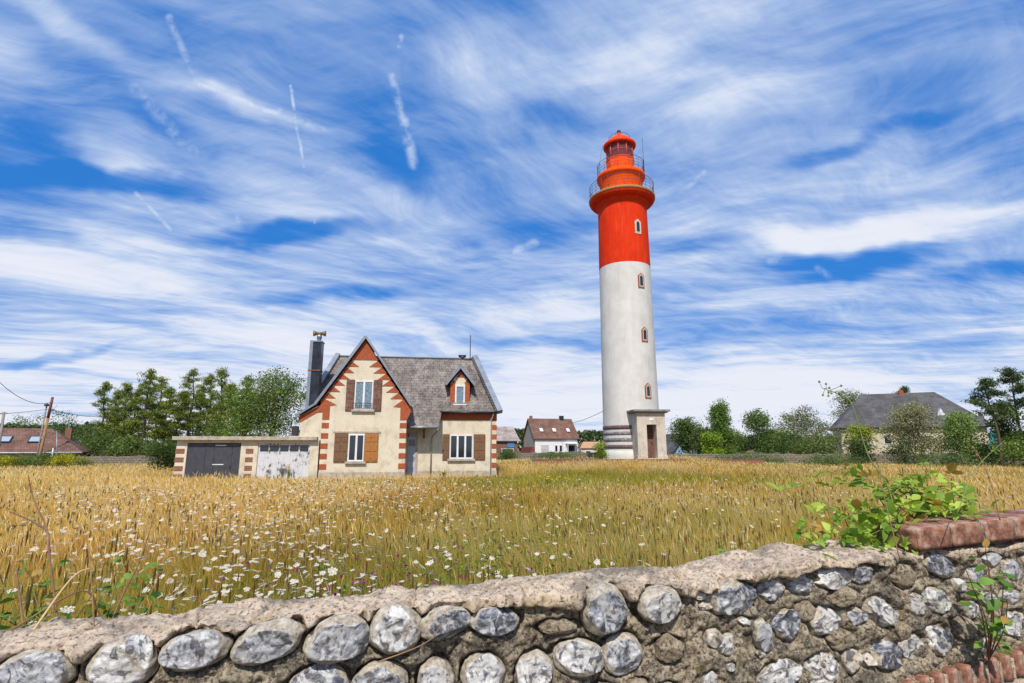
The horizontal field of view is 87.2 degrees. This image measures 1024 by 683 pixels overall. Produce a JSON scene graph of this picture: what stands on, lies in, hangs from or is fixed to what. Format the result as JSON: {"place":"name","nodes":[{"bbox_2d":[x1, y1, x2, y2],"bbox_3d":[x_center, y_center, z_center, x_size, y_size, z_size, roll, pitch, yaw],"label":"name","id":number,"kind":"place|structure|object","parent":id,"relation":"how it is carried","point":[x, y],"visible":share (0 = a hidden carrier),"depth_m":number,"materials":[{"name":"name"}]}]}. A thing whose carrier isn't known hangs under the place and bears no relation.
{"place":"outdoors","nodes":[
{"label":"outdoors","id":0,"kind":"place"},
{"bbox_2d":[0,0,1023,447],"label":"sky","id":1,"kind":"structure","parent":0,"point":[186,185],"materials":[{"name":"blue"}]},
{"bbox_2d":[0,448,1023,629],"bbox_3d":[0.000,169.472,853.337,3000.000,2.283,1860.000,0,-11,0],"label":"ground","id":2,"kind":"structure","parent":0,"point":[749,451],"depth_m":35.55,"materials":[{"name":"yellow plant"}]},
{"bbox_2d":[0,412,6,445],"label":"utility pole","id":3,"kind":"object","parent":2,"relation":"on","point":[2,422],"visible":1,"depth_m":41.49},
{"bbox_2d":[0,454,17,467],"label":"bush","id":4,"kind":"object","parent":2,"relation":"on","point":[5,460],"visible":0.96,"depth_m":41.01,"materials":[{"name":"yellow plant"}]},
{"bbox_2d":[7,453,42,466],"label":"bush","id":5,"kind":"object","parent":2,"relation":"on","point":[22,459],"visible":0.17,"depth_m":43.09,"materials":[{"name":"green plant"}]},
{"bbox_2d":[3,415,55,428],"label":"bush","id":6,"kind":"object","parent":2,"relation":"on","point":[22,425],"visible":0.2,"depth_m":74.53,"materials":[{"name":"green plant"}]},
{"bbox_2d":[12,449,63,466],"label":"bush","id":7,"kind":"object","parent":2,"relation":"on","point":[39,459],"visible":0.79,"depth_m":41.82,"materials":[{"name":"green plant"}]},
{"bbox_2d":[36,404,48,456],"bbox_3d":[-43.058,9.209,49.147,0.425,7.054,0.425,-11,-16,44],"label":"lamp post","id":8,"kind":"object","parent":2,"relation":"on","point":[46,405],"visible":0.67,"depth_m":49.35,"materials":[{"name":"metal"}]},
{"bbox_2d":[0,428,91,467],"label":"brown roofed house","id":9,"kind":"structure","parent":2,"relation":"on","point":[22,441],"depth_m":50.90,"materials":[{"name":"tile"}]},
{"bbox_2d":[38,397,53,466],"bbox_3d":[-41.154,8.615,47.225,0.640,7.490,0.260,0,-11,0],"label":"utility pole","id":10,"kind":"object","parent":2,"relation":"on","point":[45,427],"visible":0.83,"depth_m":47.38,"materials":[{"name":"red wood"}]},
{"bbox_2d":[41,451,80,467],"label":"bush","id":11,"kind":"object","parent":2,"relation":"on","point":[62,459],"visible":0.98,"depth_m":41.81,"materials":[{"name":"yellow plant"}]},
{"bbox_2d":[30,405,96,443],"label":"bush","id":12,"kind":"object","parent":2,"relation":"on","point":[57,427],"visible":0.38,"depth_m":70.92,"materials":[{"name":"green plant"}]},
{"bbox_2d":[60,606,75,616],"bbox_3d":[-2.282,1.770,2.775,0.073,0.790,0.108,-6,-6,27],"label":"wild carrot","id":13,"kind":"object","parent":2,"relation":"on","point":[68,609],"visible":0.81,"depth_m":2.79,"materials":[{"name":"white plant"}]},
{"bbox_2d":[0,555,164,629],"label":"bramble","id":14,"kind":"object","parent":2,"relation":"on","point":[101,605],"visible":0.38,"depth_m":2.34,"materials":[{"name":"green plant"}]},
{"bbox_2d":[71,456,95,466],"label":"bush","id":15,"kind":"object","parent":2,"relation":"on","point":[83,461],"visible":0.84,"depth_m":44.72,"materials":[{"name":"green plant"}]},
{"bbox_2d":[63,427,104,454],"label":"bush","id":16,"kind":"object","parent":2,"relation":"on","point":[79,438],"visible":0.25,"depth_m":59.22,"materials":[{"name":"green plant"}]},
{"bbox_2d":[79,424,126,456],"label":"bush","id":17,"kind":"object","parent":2,"relation":"on","point":[94,447],"visible":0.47,"depth_m":56.15,"materials":[{"name":"green plant"}]},
{"bbox_2d":[82,380,129,455],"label":"pine tree","id":18,"kind":"object","parent":2,"relation":"on","point":[103,399],"visible":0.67,"depth_m":65.50,"materials":[{"name":"green plant"}]},
{"bbox_2d":[96,388,133,444],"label":"pine tree","id":19,"kind":"object","parent":2,"relation":"on","point":[113,403],"visible":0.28,"depth_m":71.61,"materials":[{"name":"green plant"}]},
{"bbox_2d":[107,381,140,440],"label":"pine tree","id":20,"kind":"object","parent":2,"relation":"on","point":[127,392],"visible":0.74,"depth_m":61.37,"materials":[{"name":"green plant"}]},
{"bbox_2d":[77,455,172,466],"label":"boundary wall","id":21,"kind":"structure","parent":2,"relation":"on","point":[104,460],"depth_m":48.85,"materials":[{"name":"stone"}]},
{"bbox_2d":[101,433,149,456],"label":"bush","id":22,"kind":"object","parent":2,"relation":"on","point":[130,443],"visible":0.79,"depth_m":52.55,"materials":[{"name":"green plant"}]},
{"bbox_2d":[114,386,147,453],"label":"pine tree","id":23,"kind":"object","parent":2,"relation":"on","point":[135,394],"visible":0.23,"depth_m":69.42,"materials":[{"name":"green plant"}]},
{"bbox_2d":[117,367,170,454],"bbox_3d":[-39.327,8.363,57.623,4.814,11.190,4.168,6,-12,-27],"label":"pine tree","id":24,"kind":"object","parent":2,"relation":"on","point":[143,427],"visible":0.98,"depth_m":57.59,"materials":[{"name":"green plant"}]},
{"bbox_2d":[129,433,164,455],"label":"bush","id":25,"kind":"object","parent":2,"relation":"on","point":[152,438],"visible":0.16,"depth_m":56.77,"materials":[{"name":"green plant"}]},
{"bbox_2d":[139,440,176,470],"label":"bush","id":26,"kind":"object","parent":2,"relation":"on","point":[158,451],"visible":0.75,"depth_m":32.05,"materials":[{"name":"green plant"}]},
{"bbox_2d":[133,376,183,441],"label":"pine tree","id":27,"kind":"object","parent":2,"relation":"on","point":[162,380],"visible":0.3,"depth_m":71.60,"materials":[{"name":"green plant"}]},
{"bbox_2d":[146,386,183,444],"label":"pine tree","id":28,"kind":"object","parent":2,"relation":"on","point":[170,391],"visible":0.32,"depth_m":65.44,"materials":[{"name":"green plant"}]},
{"bbox_2d":[153,425,184,455],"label":"bush","id":29,"kind":"object","parent":2,"relation":"on","point":[180,433],"visible":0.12,"depth_m":58.38,"materials":[{"name":"green plant"}]},
{"bbox_2d":[151,390,207,441],"bbox_3d":[-36.831,9.488,58.959,5.912,8.732,4.528,0,-11,0],"label":"pine tree","id":30,"kind":"object","parent":2,"relation":"on","point":[184,398],"visible":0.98,"depth_m":59.33,"materials":[{"name":"green plant"}]},
{"bbox_2d":[170,368,211,435],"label":"pine tree","id":31,"kind":"object","parent":2,"relation":"on","point":[190,375],"visible":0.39,"depth_m":69.91,"materials":[{"name":"green plant"}]},
{"bbox_2d":[180,421,205,435],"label":"bush","id":32,"kind":"object","parent":2,"relation":"on","point":[198,429],"visible":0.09,"depth_m":60.84,"materials":[{"name":"green plant"}]},
{"bbox_2d":[185,392,212,435],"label":"pine tree","id":33,"kind":"object","parent":2,"relation":"on","point":[197,407],"visible":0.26,"depth_m":71.09,"materials":[{"name":"green plant"}]},
{"bbox_2d":[191,373,227,435],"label":"pine tree","id":34,"kind":"object","parent":2,"relation":"on","point":[207,381],"visible":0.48,"depth_m":63.57,"materials":[{"name":"green plant"}]},
{"bbox_2d":[202,366,232,431],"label":"pine tree","id":35,"kind":"object","parent":2,"relation":"on","point":[220,374],"visible":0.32,"depth_m":61.88,"materials":[{"name":"green plant"}]},
{"bbox_2d":[191,416,253,435],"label":"bush","id":36,"kind":"object","parent":2,"relation":"on","point":[212,423],"visible":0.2,"depth_m":56.63,"materials":[{"name":"green plant"}]},
{"bbox_2d":[204,382,243,435],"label":"pine tree","id":37,"kind":"object","parent":2,"relation":"on","point":[222,407],"visible":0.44,"depth_m":59.52,"materials":[{"name":"green plant"}]},
{"bbox_2d":[228,374,260,427],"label":"pine tree","id":38,"kind":"object","parent":2,"relation":"on","point":[246,379],"visible":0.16,"depth_m":70.08,"materials":[{"name":"green plant"}]},
{"bbox_2d":[172,436,320,481],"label":"garage","id":39,"kind":"structure","parent":2,"relation":"on","point":[255,456],"depth_m":25.93,"materials":[{"name":"paint"}]},
{"bbox_2d":[184,443,240,480],"bbox_3d":[-14.289,5.767,25.733,2.400,1.790,0.080,2,-11,-8],"label":"garage door","id":40,"kind":"structure","parent":39,"relation":"in","point":[207,458],"depth_m":25.75,"materials":[{"name":"grey paint"}]},
{"bbox_2d":[256,444,309,480],"bbox_3d":[-11.122,5.868,26.184,2.400,1.765,0.048,2,-11,-8],"label":"garage door","id":41,"kind":"structure","parent":39,"relation":"in","point":[271,457],"depth_m":26.18,"materials":[{"name":"white paint"}]},
{"bbox_2d":[212,383,282,436],"bbox_3d":[-22.455,7.212,45.515,5.383,7.099,5.800,6,-13,-28],"label":"spreading tree","id":42,"kind":"object","parent":2,"relation":"on","point":[240,417],"visible":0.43,"depth_m":45.09,"materials":[{"name":"green plant"}]},
{"bbox_2d":[225,365,306,436],"bbox_3d":[-19.320,6.142,43.876,8.197,8.574,6.408,-6,-13,28],"label":"spreading tree","id":43,"kind":"object","parent":2,"relation":"on","point":[275,392],"visible":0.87,"depth_m":43.29,"materials":[{"name":"green plant"}]},
{"bbox_2d":[0,527,757,625],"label":"meadow herbs","id":44,"kind":"object","parent":2,"relation":"on","point":[429,577],"visible":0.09,"depth_m":5.69,"materials":[{"name":"green plant"}]},
{"bbox_2d":[291,331,502,479],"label":"keepers house","id":45,"kind":"structure","parent":2,"relation":"on","point":[365,410],"depth_m":28.24,"materials":[{"name":"paint"}]},
{"bbox_2d":[344,434,365,463],"bbox_3d":[-7.728,5.322,26.657,1.000,1.420,0.160,2,-11,-8],"label":"window","id":46,"kind":"structure","parent":45,"relation":"in","point":[356,441],"depth_m":26.69,"materials":[{"name":"white paint"}]},
{"bbox_2d":[351,381,374,411],"bbox_3d":[-7.495,2.762,27.192,1.130,1.550,0.160,2,-11,-8],"label":"window","id":47,"kind":"structure","parent":45,"relation":"in","point":[363,401],"depth_m":27.22,"materials":[{"name":"white glass"}]},
{"bbox_2d":[406,434,416,477],"bbox_3d":[-5.307,6.042,28.405,0.450,2.280,0.142,2,-11,-8],"label":"door","id":48,"kind":"structure","parent":45,"relation":"in","point":[411,449],"depth_m":28.42,"materials":[{"name":"grey paint"}]},
{"bbox_2d":[447,435,474,460],"bbox_3d":[-2.713,5.700,28.845,1.470,1.360,0.160,2,-11,-8],"label":"window","id":49,"kind":"structure","parent":45,"relation":"in","point":[461,446],"depth_m":28.88,"materials":[{"name":"white paint"}]},
{"bbox_2d":[496,426,519,452],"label":"brick house","id":50,"kind":"structure","parent":2,"relation":"on","point":[507,437],"depth_m":61.34,"materials":[{"name":"tile"}]},
{"bbox_2d":[496,447,521,459],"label":"hedge","id":51,"kind":"object","parent":2,"relation":"on","point":[507,454],"visible":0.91,"depth_m":56.34,"materials":[{"name":"green plant"}]},
{"bbox_2d":[0,476,1018,618],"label":"wildflowers","id":52,"kind":"object","parent":2,"relation":"on","point":[332,570],"visible":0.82,"depth_m":5.81,"materials":[{"name":"white plant"}]},
{"bbox_2d":[0,421,1019,452],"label":"distant wood","id":53,"kind":"object","parent":2,"relation":"on","point":[586,435],"visible":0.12,"depth_m":151.44,"materials":[{"name":"green plant"}]},
{"bbox_2d":[0,509,1023,682],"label":"flint wall","id":54,"kind":"structure","parent":2,"relation":"on","point":[780,612],"depth_m":2.23,"materials":[{"name":"beige stone"}]},
{"bbox_2d":[33,568,91,628],"bbox_3d":[-1.631,0.952,1.928,0.011,0.235,0.182,-7,-13,31],"label":"dry stalk","id":55,"kind":"object","parent":54,"relation":"on","point":[51,604],"visible":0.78,"depth_m":1.93,"materials":[{"name":"plant"}]},
{"bbox_2d":[9,475,155,629],"bbox_3d":[-1.763,0.833,2.138,0.514,0.584,0.312,5,-12,-23],"label":"dry stalk","id":56,"kind":"object","parent":54,"relation":"on","point":[45,528],"visible":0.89,"depth_m":2.07,"materials":[{"name":"plant"}]},
{"bbox_2d":[88,547,94,626],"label":"dry stalk","id":57,"kind":"object","parent":54,"relation":"on","point":[92,592],"visible":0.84,"depth_m":1.91,"materials":[{"name":"beige plant"}]},
{"bbox_2d":[378,609,446,662],"bbox_3d":[-0.321,0.962,1.754,0.220,0.150,0.041,3,-11,-13],"label":"dry stalk","id":58,"kind":"object","parent":54,"relation":"on","point":[413,648],"visible":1,"depth_m":1.74,"materials":[{"name":"beige plant"}]},
{"bbox_2d":[715,537,751,553],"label":"bramble","id":59,"kind":"object","parent":54,"relation":"on","point":[720,550],"visible":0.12,"depth_m":3.02,"materials":[{"name":"green plant"}]},
{"bbox_2d":[818,380,896,522],"bbox_3d":[1.821,0.623,2.819,0.334,0.846,0.062,0,-11,0],"label":"dry stalk","id":60,"kind":"object","parent":54,"relation":"on","point":[829,387],"visible":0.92,"depth_m":2.86,"materials":[{"name":"green plant"}]},
{"bbox_2d":[866,424,900,559],"bbox_3d":[1.785,0.725,2.615,0.101,0.636,0.053,4,-12,-20],"label":"dry stalk","id":61,"kind":"object","parent":54,"relation":"on","point":[869,429],"visible":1,"depth_m":2.60,"materials":[{"name":"plant"}]},
{"bbox_2d":[765,456,1006,559],"bbox_3d":[2.046,1.023,2.869,1.459,0.802,0.522,3,-11,-14],"label":"bramble","id":62,"kind":"object","parent":54,"relation":"on","point":[917,506],"visible":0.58,"depth_m":2.89,"materials":[{"name":"green plant"}]},
{"bbox_2d":[957,440,1004,511],"bbox_3d":[2.249,0.639,2.579,0.382,0.332,0.012,3,-12,-15],"label":"dry stalk","id":63,"kind":"object","parent":54,"relation":"on","point":[971,476],"visible":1,"depth_m":2.56,"materials":[{"name":"brown plant"}]},
{"bbox_2d":[971,446,1000,519],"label":"dry stalk","id":64,"kind":"object","parent":54,"relation":"on","point":[977,454],"visible":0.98,"depth_m":2.71,"materials":[{"name":"plant"}]},
{"bbox_2d":[956,538,1016,659],"bbox_3d":[2.184,1.200,2.444,0.449,0.590,0.202,9,-14,-38],"label":"wall sapling","id":65,"kind":"object","parent":54,"relation":"attached to","point":[996,624],"visible":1,"depth_m":2.46,"materials":[{"name":"plant"}]},
{"bbox_2d":[496,451,597,460],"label":"boundary wall","id":66,"kind":"structure","parent":2,"relation":"on","point":[530,454],"depth_m":58.72,"materials":[{"name":"stone"}]},
{"bbox_2d":[521,416,579,452],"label":"white house","id":67,"kind":"structure","parent":2,"relation":"on","point":[547,435],"depth_m":80.21,"materials":[{"name":"white paint"}]},
{"bbox_2d":[541,445,548,452],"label":"garage door","id":68,"kind":"structure","parent":67,"relation":"in","point":[544,448],"depth_m":78.76,"materials":[{"name":"white metal"}]},
{"bbox_2d":[539,475,565,486],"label":"ragwort","id":69,"kind":"object","parent":2,"relation":"on","point":[547,481],"visible":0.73,"depth_m":19.84,"materials":[{"name":"yellow plant"}]},
{"bbox_2d":[531,451,584,458],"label":"hedge","id":70,"kind":"object","parent":2,"relation":"on","point":[552,454],"visible":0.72,"depth_m":55.24,"materials":[{"name":"green plant"}]},
{"bbox_2d":[577,442,599,452],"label":"shed","id":71,"kind":"structure","parent":2,"relation":"on","point":[585,447],"depth_m":64.97,"materials":[{"name":"orange tile"}]},
{"bbox_2d":[592,440,611,458],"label":"bush","id":72,"kind":"object","parent":2,"relation":"on","point":[601,452],"visible":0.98,"depth_m":37.62,"materials":[{"name":"green plant"}]},
{"bbox_2d":[532,459,687,463],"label":"terrace wall","id":73,"kind":"structure","parent":2,"relation":"on","point":[553,460],"depth_m":36.51,"materials":[{"name":"stone"}]},
{"bbox_2d":[589,130,669,458],"bbox_3d":[8.980,-4.364,42.112,5.310,27.580,6.342,0,-11,0],"label":"lighthouse","id":74,"kind":"object","parent":2,"relation":"on","point":[621,200],"visible":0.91,"depth_m":40.63,"materials":[{"name":"white paint"}]},
{"bbox_2d":[634,219,640,233],"bbox_3d":[9.728,-8.917,41.709,0.540,1.220,0.188,5,-12,-22],"label":"window","id":75,"kind":"structure","parent":74,"relation":"in","point":[637,223],"depth_m":41.61,"materials":[{"name":"white glass"}]},
{"bbox_2d":[638,273,644,287],"bbox_3d":[9.775,-4.638,40.848,0.540,1.190,0.188,5,-12,-23],"label":"window","id":76,"kind":"structure","parent":74,"relation":"in","point":[640,277],"depth_m":40.74,"materials":[{"name":"beige brick"}]},
{"bbox_2d":[641,327,647,341],"bbox_3d":[9.842,-0.542,40.040,0.540,1.140,0.188,5,-12,-25],"label":"window","id":77,"kind":"structure","parent":74,"relation":"in","point":[644,332],"depth_m":39.94,"materials":[{"name":"beige brick"}]},
{"bbox_2d":[645,383,651,398],"bbox_3d":[9.886,3.577,39.216,0.540,1.140,0.188,5,-12,-26],"label":"window","id":78,"kind":"structure","parent":74,"relation":"in","point":[647,387],"depth_m":39.11,"materials":[{"name":"beige brick"}]},
{"bbox_2d":[666,434,696,453],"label":"blue gabled house","id":79,"kind":"structure","parent":2,"relation":"on","point":[671,447],"depth_m":65.68,"materials":[{"name":"paint"}]},
{"bbox_2d":[666,415,703,453],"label":"leafy tree","id":80,"kind":"object","parent":2,"relation":"on","point":[683,430],"visible":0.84,"depth_m":60.83,"materials":[{"name":"green plant"}]},
{"bbox_2d":[685,423,726,453],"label":"leafy tree","id":81,"kind":"object","parent":2,"relation":"on","point":[696,441],"visible":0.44,"depth_m":57.01,"materials":[{"name":"green plant"}]},
{"bbox_2d":[699,429,727,453],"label":"bush","id":82,"kind":"object","parent":2,"relation":"on","point":[710,439],"visible":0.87,"depth_m":52.74,"materials":[{"name":"green plant"}]},
{"bbox_2d":[704,396,742,453],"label":"poplar","id":83,"kind":"object","parent":2,"relation":"on","point":[719,417],"visible":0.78,"depth_m":59.71,"materials":[{"name":"green plant"}]},
{"bbox_2d":[700,459,764,464],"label":"terrace wall","id":84,"kind":"structure","parent":2,"relation":"on","point":[757,461],"depth_m":39.25,"materials":[{"name":"stone"}]},
{"bbox_2d":[728,428,752,451],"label":"bush","id":85,"kind":"object","parent":2,"relation":"on","point":[740,438],"visible":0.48,"depth_m":60.66,"materials":[{"name":"green plant"}]},
{"bbox_2d":[710,451,792,464],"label":"hedge","id":86,"kind":"object","parent":2,"relation":"on","point":[767,460],"visible":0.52,"depth_m":45.59,"materials":[{"name":"green plant"}]},
{"bbox_2d":[740,408,795,453],"bbox_3d":[26.064,9.697,55.051,5.897,5.975,5.621,0,-11,0],"label":"leafy tree","id":87,"kind":"object","parent":2,"relation":"on","point":[755,421],"visible":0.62,"depth_m":54.65,"materials":[{"name":"green plant"}]},
{"bbox_2d":[749,430,817,453],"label":"bush","id":88,"kind":"object","parent":2,"relation":"on","point":[771,446],"visible":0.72,"depth_m":52.30,"materials":[{"name":"green plant"}]},
{"bbox_2d":[775,405,849,453],"bbox_3d":[31.341,9.846,57.196,8.265,6.417,7.303,0,-11,0],"label":"leafy tree","id":89,"kind":"object","parent":2,"relation":"on","point":[789,420],"visible":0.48,"depth_m":57.34,"materials":[{"name":"green plant"}]},
{"bbox_2d":[784,432,849,453],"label":"bush","id":90,"kind":"object","parent":2,"relation":"on","point":[817,437],"visible":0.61,"depth_m":52.76,"materials":[{"name":"green plant"}]},
{"bbox_2d":[795,452,870,466],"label":"hedge","id":91,"kind":"object","parent":2,"relation":"on","point":[834,459],"visible":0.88,"depth_m":44.42,"materials":[{"name":"green plant"}]},
{"bbox_2d":[667,453,1021,465],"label":"boundary wall","id":92,"kind":"structure","parent":2,"relation":"on","point":[789,456],"depth_m":49.40,"materials":[{"name":"stone"}]},
{"bbox_2d":[826,388,868,420],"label":"leafy tree","id":93,"kind":"object","parent":2,"relation":"on","point":[853,398],"visible":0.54,"depth_m":73.89,"materials":[{"name":"green plant"}]},
{"bbox_2d":[838,422,882,454],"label":"bush","id":94,"kind":"object","parent":2,"relation":"on","point":[865,432],"visible":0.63,"depth_m":51.30,"materials":[{"name":"green plant"}]},
{"bbox_2d":[842,436,882,463],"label":"bush","id":95,"kind":"object","parent":2,"relation":"on","point":[858,447],"visible":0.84,"depth_m":48.62,"materials":[{"name":"green plant"}]},
{"bbox_2d":[893,385,910,392],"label":"pine tree","id":96,"kind":"object","parent":2,"relation":"on","point":[905,389],"visible":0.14,"depth_m":71.83,"materials":[{"name":"green plant"}]},
{"bbox_2d":[874,437,932,462],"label":"bush","id":97,"kind":"object","parent":2,"relation":"on","point":[903,448],"visible":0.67,"depth_m":48.41,"materials":[{"name":"green plant"}]},
{"bbox_2d":[828,390,997,453],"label":"slate roofed house","id":98,"kind":"structure","parent":2,"relation":"on","point":[870,409],"depth_m":58.87,"materials":[{"name":"grey stone"}]},
{"bbox_2d":[875,399,961,453],"bbox_3d":[38.876,8.708,51.499,6.654,6.502,7.049,0,-11,0],"label":"bush","id":99,"kind":"object","parent":2,"relation":"on","point":[908,418],"visible":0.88,"depth_m":51.20,"materials":[{"name":"green plant"}]},
{"bbox_2d":[882,449,1004,467],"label":"hedge","id":100,"kind":"object","parent":2,"relation":"on","point":[944,459],"visible":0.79,"depth_m":43.15,"materials":[{"name":"green plant"}]},
{"bbox_2d":[932,409,994,462],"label":"bush","id":101,"kind":"object","parent":2,"relation":"on","point":[958,426],"visible":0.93,"depth_m":48.45,"materials":[{"name":"green plant"}]},
{"bbox_2d":[965,437,1010,460],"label":"bush","id":102,"kind":"object","parent":2,"relation":"on","point":[986,446],"visible":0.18,"depth_m":48.10,"materials":[{"name":"green plant"}]},
{"bbox_2d":[960,376,1017,465],"bbox_3d":[38.851,6.400,43.612,3.396,7.580,3.154,8,-13,-34],"label":"pine tree","id":103,"kind":"object","parent":2,"relation":"on","point":[975,401],"visible":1,"depth_m":43.59,"materials":[{"name":"green plant"}]},
{"bbox_2d":[975,396,1023,463],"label":"leafy tree","id":104,"kind":"object","parent":2,"relation":"on","point":[1007,425],"visible":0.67,"depth_m":45.37,"materials":[{"name":"green plant"}]},
{"bbox_2d":[986,433,1023,467],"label":"bush","id":105,"kind":"object","parent":2,"relation":"on","point":[1015,450],"visible":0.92,"depth_m":43.13,"materials":[{"name":"green plant"}]},
{"bbox_2d":[988,366,1023,463],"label":"pine tree","id":106,"kind":"object","parent":2,"relation":"on","point":[1010,375],"visible":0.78,"depth_m":46.08,"materials":[{"name":"green plant"}]},
{"bbox_2d":[1004,411,1023,447],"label":"leafy tree","id":107,"kind":"object","parent":2,"relation":"on","point":[1022,432],"visible":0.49,"depth_m":43.71,"materials":[{"name":"green plant"}]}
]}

